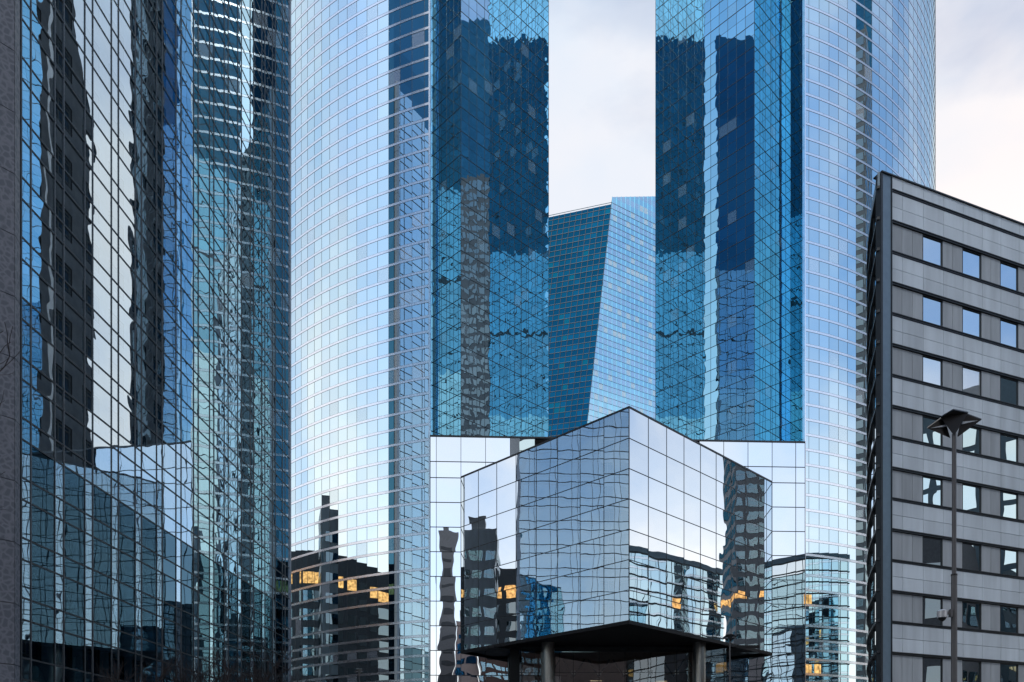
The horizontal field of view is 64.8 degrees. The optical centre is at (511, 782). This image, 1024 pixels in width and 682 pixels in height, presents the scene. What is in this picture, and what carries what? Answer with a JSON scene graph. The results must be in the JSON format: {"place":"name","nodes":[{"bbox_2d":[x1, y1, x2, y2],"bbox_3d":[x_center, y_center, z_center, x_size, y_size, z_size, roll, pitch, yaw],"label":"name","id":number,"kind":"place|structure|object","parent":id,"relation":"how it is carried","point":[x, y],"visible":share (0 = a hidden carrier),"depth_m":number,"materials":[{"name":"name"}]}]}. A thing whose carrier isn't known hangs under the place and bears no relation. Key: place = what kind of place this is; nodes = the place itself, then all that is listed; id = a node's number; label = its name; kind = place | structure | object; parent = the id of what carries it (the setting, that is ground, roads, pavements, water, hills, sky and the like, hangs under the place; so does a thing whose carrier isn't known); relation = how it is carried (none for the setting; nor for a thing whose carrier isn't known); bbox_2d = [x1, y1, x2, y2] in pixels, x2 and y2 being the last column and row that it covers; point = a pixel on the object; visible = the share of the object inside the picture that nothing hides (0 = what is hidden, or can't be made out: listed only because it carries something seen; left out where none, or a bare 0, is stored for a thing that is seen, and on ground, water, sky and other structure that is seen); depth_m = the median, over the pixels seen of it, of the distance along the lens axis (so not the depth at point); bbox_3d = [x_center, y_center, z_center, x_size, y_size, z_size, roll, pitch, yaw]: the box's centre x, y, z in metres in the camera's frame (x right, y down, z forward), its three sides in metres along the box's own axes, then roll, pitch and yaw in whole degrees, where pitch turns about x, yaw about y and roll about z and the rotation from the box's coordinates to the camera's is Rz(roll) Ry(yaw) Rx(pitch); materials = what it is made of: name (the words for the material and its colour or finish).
{"place":"outdoors","nodes":[
{"label":"outdoors","id":0,"kind":"place"},
{"bbox_2d":[22,0,290,681],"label":"double skin building","id":1,"kind":"structure","parent":0,"point":[156,327],"depth_m":62.40,"materials":[{"name":"blue glass"}]},
{"bbox_2d":[291,0,548,681],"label":"curved tower","id":2,"kind":"structure","parent":0,"point":[419,222],"depth_m":103.93,"materials":[{"name":"blue glass"}]},
{"bbox_2d":[549,196,654,436],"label":"faceted tower","id":3,"kind":"structure","parent":0,"point":[601,311],"depth_m":261.03,"materials":[{"name":"blue glass"}]},
{"bbox_2d":[549,0,1023,222],"label":"sky","id":4,"kind":"structure","parent":0,"point":[602,52],"materials":[{"name":"white"}]},
{"bbox_2d":[655,0,935,681],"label":"curved tower","id":5,"kind":"structure","parent":0,"point":[786,131],"depth_m":105.79,"materials":[{"name":"blue glass"}]},
{"bbox_2d":[866,170,1023,681],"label":"stone office building","id":6,"kind":"structure","parent":0,"point":[945,303],"depth_m":47.44,"materials":[{"name":"stone"}]},
{"bbox_2d":[922,234,942,265],"bbox_3d":[24.501,-30.936,47.044,1.528,1.629,0.627,0,0,-2],"label":"window","id":7,"kind":"structure","parent":6,"relation":"in","point":[932,248],"depth_m":47.06,"materials":[{"name":"blue glass"}]},
{"bbox_2d":[922,295,942,325],"bbox_3d":[24.501,-27.439,47.044,1.528,1.629,0.627,0,0,-2],"label":"window","id":8,"kind":"structure","parent":6,"relation":"in","point":[932,308],"depth_m":47.06,"materials":[{"name":"blue glass"}]},
{"bbox_2d":[922,355,942,385],"bbox_3d":[24.501,-23.941,47.044,1.528,1.629,0.627,0,0,-2],"label":"window","id":9,"kind":"structure","parent":6,"relation":"in","point":[932,368],"depth_m":47.06,"materials":[{"name":"blue glass"}]},
{"bbox_2d":[922,415,942,445],"bbox_3d":[24.501,-20.442,47.044,1.528,1.629,0.627,0,0,-2],"label":"window","id":10,"kind":"structure","parent":6,"relation":"in","point":[929,436],"depth_m":46.98,"materials":[{"name":"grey glass"}]},
{"bbox_2d":[922,476,942,505],"bbox_3d":[24.501,-16.945,47.044,1.528,1.629,0.627,0,0,-2],"label":"window","id":11,"kind":"structure","parent":6,"relation":"in","point":[932,488],"depth_m":47.06,"materials":[{"name":"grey glass"}]},
{"bbox_2d":[922,536,942,565],"bbox_3d":[24.501,-13.447,47.044,1.528,1.629,0.627,0,0,-2],"label":"window","id":12,"kind":"structure","parent":6,"relation":"in","point":[932,548],"depth_m":47.06,"materials":[{"name":"black glass"}]},
{"bbox_2d":[922,597,942,625],"bbox_3d":[24.501,-9.949,47.044,1.528,1.629,0.627,0,0,-2],"label":"window","id":13,"kind":"structure","parent":6,"relation":"in","point":[930,606],"depth_m":47.04,"materials":[{"name":"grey glass"}]},
{"bbox_2d":[922,657,942,681],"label":"window","id":14,"kind":"structure","parent":6,"relation":"in","point":[932,668],"depth_m":47.06,"materials":[{"name":"grey glass"}]},
{"bbox_2d":[962,248,980,278],"bbox_3d":[27.469,-30.936,48.239,1.528,1.629,0.627,0,0,-2],"label":"window","id":15,"kind":"structure","parent":6,"relation":"in","point":[971,261],"depth_m":48.26,"materials":[{"name":"blue glass"}]},
{"bbox_2d":[962,307,980,336],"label":"window","id":16,"kind":"structure","parent":6,"relation":"in","point":[971,319],"depth_m":48.26,"materials":[{"name":"blue glass"}]},
{"bbox_2d":[962,366,980,395],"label":"window","id":17,"kind":"structure","parent":6,"relation":"in","point":[971,378],"depth_m":48.26,"materials":[{"name":"grey glass"}]},
{"bbox_2d":[962,427,980,453],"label":"window","id":18,"kind":"structure","parent":6,"relation":"in","point":[971,438],"depth_m":48.29,"materials":[{"name":"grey glass"}]},
{"bbox_2d":[962,483,980,511],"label":"window","id":19,"kind":"structure","parent":6,"relation":"in","point":[971,495],"depth_m":48.26,"materials":[{"name":"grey glass"}]},
{"bbox_2d":[962,542,980,570],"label":"window","id":20,"kind":"structure","parent":6,"relation":"in","point":[971,553],"depth_m":48.26,"materials":[{"name":"black glass"}]},
{"bbox_2d":[962,601,980,628],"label":"window","id":21,"kind":"structure","parent":6,"relation":"in","point":[971,611],"depth_m":48.26,"materials":[{"name":"black glass"}]},
{"bbox_2d":[962,660,980,681],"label":"window","id":22,"kind":"structure","parent":6,"relation":"in","point":[971,670],"depth_m":48.26,"materials":[{"name":"black glass"}]},
{"bbox_2d":[1000,261,1017,290],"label":"window","id":23,"kind":"structure","parent":6,"relation":"in","point":[1008,272],"depth_m":49.44,"materials":[{"name":"blue glass"}]},
{"bbox_2d":[1000,318,1017,347],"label":"window","id":24,"kind":"structure","parent":6,"relation":"in","point":[1008,329],"depth_m":49.44,"materials":[{"name":"blue glass"}]},
{"bbox_2d":[1000,376,1017,404],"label":"window","id":25,"kind":"structure","parent":6,"relation":"in","point":[1008,387],"depth_m":49.44,"materials":[{"name":"grey glass"}]},
{"bbox_2d":[1000,433,1017,461],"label":"window","id":26,"kind":"structure","parent":6,"relation":"in","point":[1008,444],"depth_m":49.44,"materials":[{"name":"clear glass"}]},
{"bbox_2d":[1000,491,1017,518],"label":"window","id":27,"kind":"structure","parent":6,"relation":"in","point":[1008,501],"depth_m":49.44,"materials":[{"name":"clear glass"}]},
{"bbox_2d":[1000,548,1017,575],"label":"window","id":28,"kind":"structure","parent":6,"relation":"in","point":[1008,558],"depth_m":49.44,"materials":[{"name":"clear glass"}]},
{"bbox_2d":[1000,606,1017,632],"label":"window","id":29,"kind":"structure","parent":6,"relation":"in","point":[1008,615],"depth_m":49.44,"materials":[{"name":"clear glass"}]},
{"bbox_2d":[1000,663,1017,681],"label":"window","id":30,"kind":"structure","parent":6,"relation":"in","point":[1008,672],"depth_m":49.44,"materials":[{"name":"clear glass"}]},
{"label":"ground","id":31,"kind":"structure","parent":0,"visible":0},
{"bbox_2d":[0,324,18,509],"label":"bare tree","id":32,"kind":"object","parent":31,"relation":"on","point":[7,344],"visible":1,"depth_m":17.92,"materials":[{"name":"brown plant"}]},
{"bbox_2d":[0,0,21,681],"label":"granite building","id":33,"kind":"structure","parent":31,"relation":"on","point":[10,317],"depth_m":45.78,"materials":[{"name":"stone"}]},
{"bbox_2d":[70,650,197,681],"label":"bare tree","id":34,"kind":"object","parent":31,"relation":"on","point":[142,680],"visible":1,"depth_m":29.69,"materials":[{"name":"brown plant"}]},
{"bbox_2d":[142,645,248,681],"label":"bare tree","id":35,"kind":"object","parent":31,"relation":"on","point":[221,676],"visible":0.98,"depth_m":34.23,"materials":[{"name":"brown plant"}]},
{"bbox_2d":[223,632,304,681],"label":"bare tree","id":36,"kind":"object","parent":31,"relation":"on","point":[261,677],"visible":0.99,"depth_m":41.44,"materials":[{"name":"brown plant"}]},
{"bbox_2d":[223,647,315,681],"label":"bare tree","id":37,"kind":"object","parent":31,"relation":"on","point":[264,672],"visible":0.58,"depth_m":48.18,"materials":[{"name":"brown plant"}]},
{"bbox_2d":[355,668,362,681],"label":"street lamp","id":38,"kind":"object","parent":31,"relation":"on","point":[359,671],"visible":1,"depth_m":65.96,"materials":[{"name":"black metal"}]},
{"bbox_2d":[461,406,771,681],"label":"pointed glass block","id":39,"kind":"structure","parent":31,"relation":"on","point":[628,525],"depth_m":89.97,"materials":[{"name":"blue glass"}]},
{"bbox_2d":[430,435,804,681],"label":"glass podium","id":40,"kind":"object","parent":31,"relation":"on","point":[780,465],"visible":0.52,"depth_m":100.52,"materials":[{"name":"blue glass"}]},
{"bbox_2d":[488,645,759,681],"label":"glass lobby","id":41,"kind":"object","parent":31,"relation":"on","point":[676,666],"visible":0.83,"depth_m":100.65,"materials":[{"name":"glass"}]},
{"bbox_2d":[723,634,736,681],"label":"street lamp","id":42,"kind":"object","parent":31,"relation":"on","point":[730,637],"visible":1,"depth_m":51.97,"materials":[{"name":"black metal"}]},
{"bbox_2d":[927,409,981,681],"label":"street lamp","id":43,"kind":"object","parent":31,"relation":"on","point":[954,420],"visible":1,"depth_m":17.96,"materials":[{"name":"black metal"}]},
{"bbox_2d":[937,609,952,621],"bbox_3d":[9.628,-3.715,17.950,0.323,0.270,0.216,0,0,0],"label":"security camera","id":44,"kind":"object","parent":43,"relation":"attached to","point":[942,614],"visible":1,"depth_m":17.90,"materials":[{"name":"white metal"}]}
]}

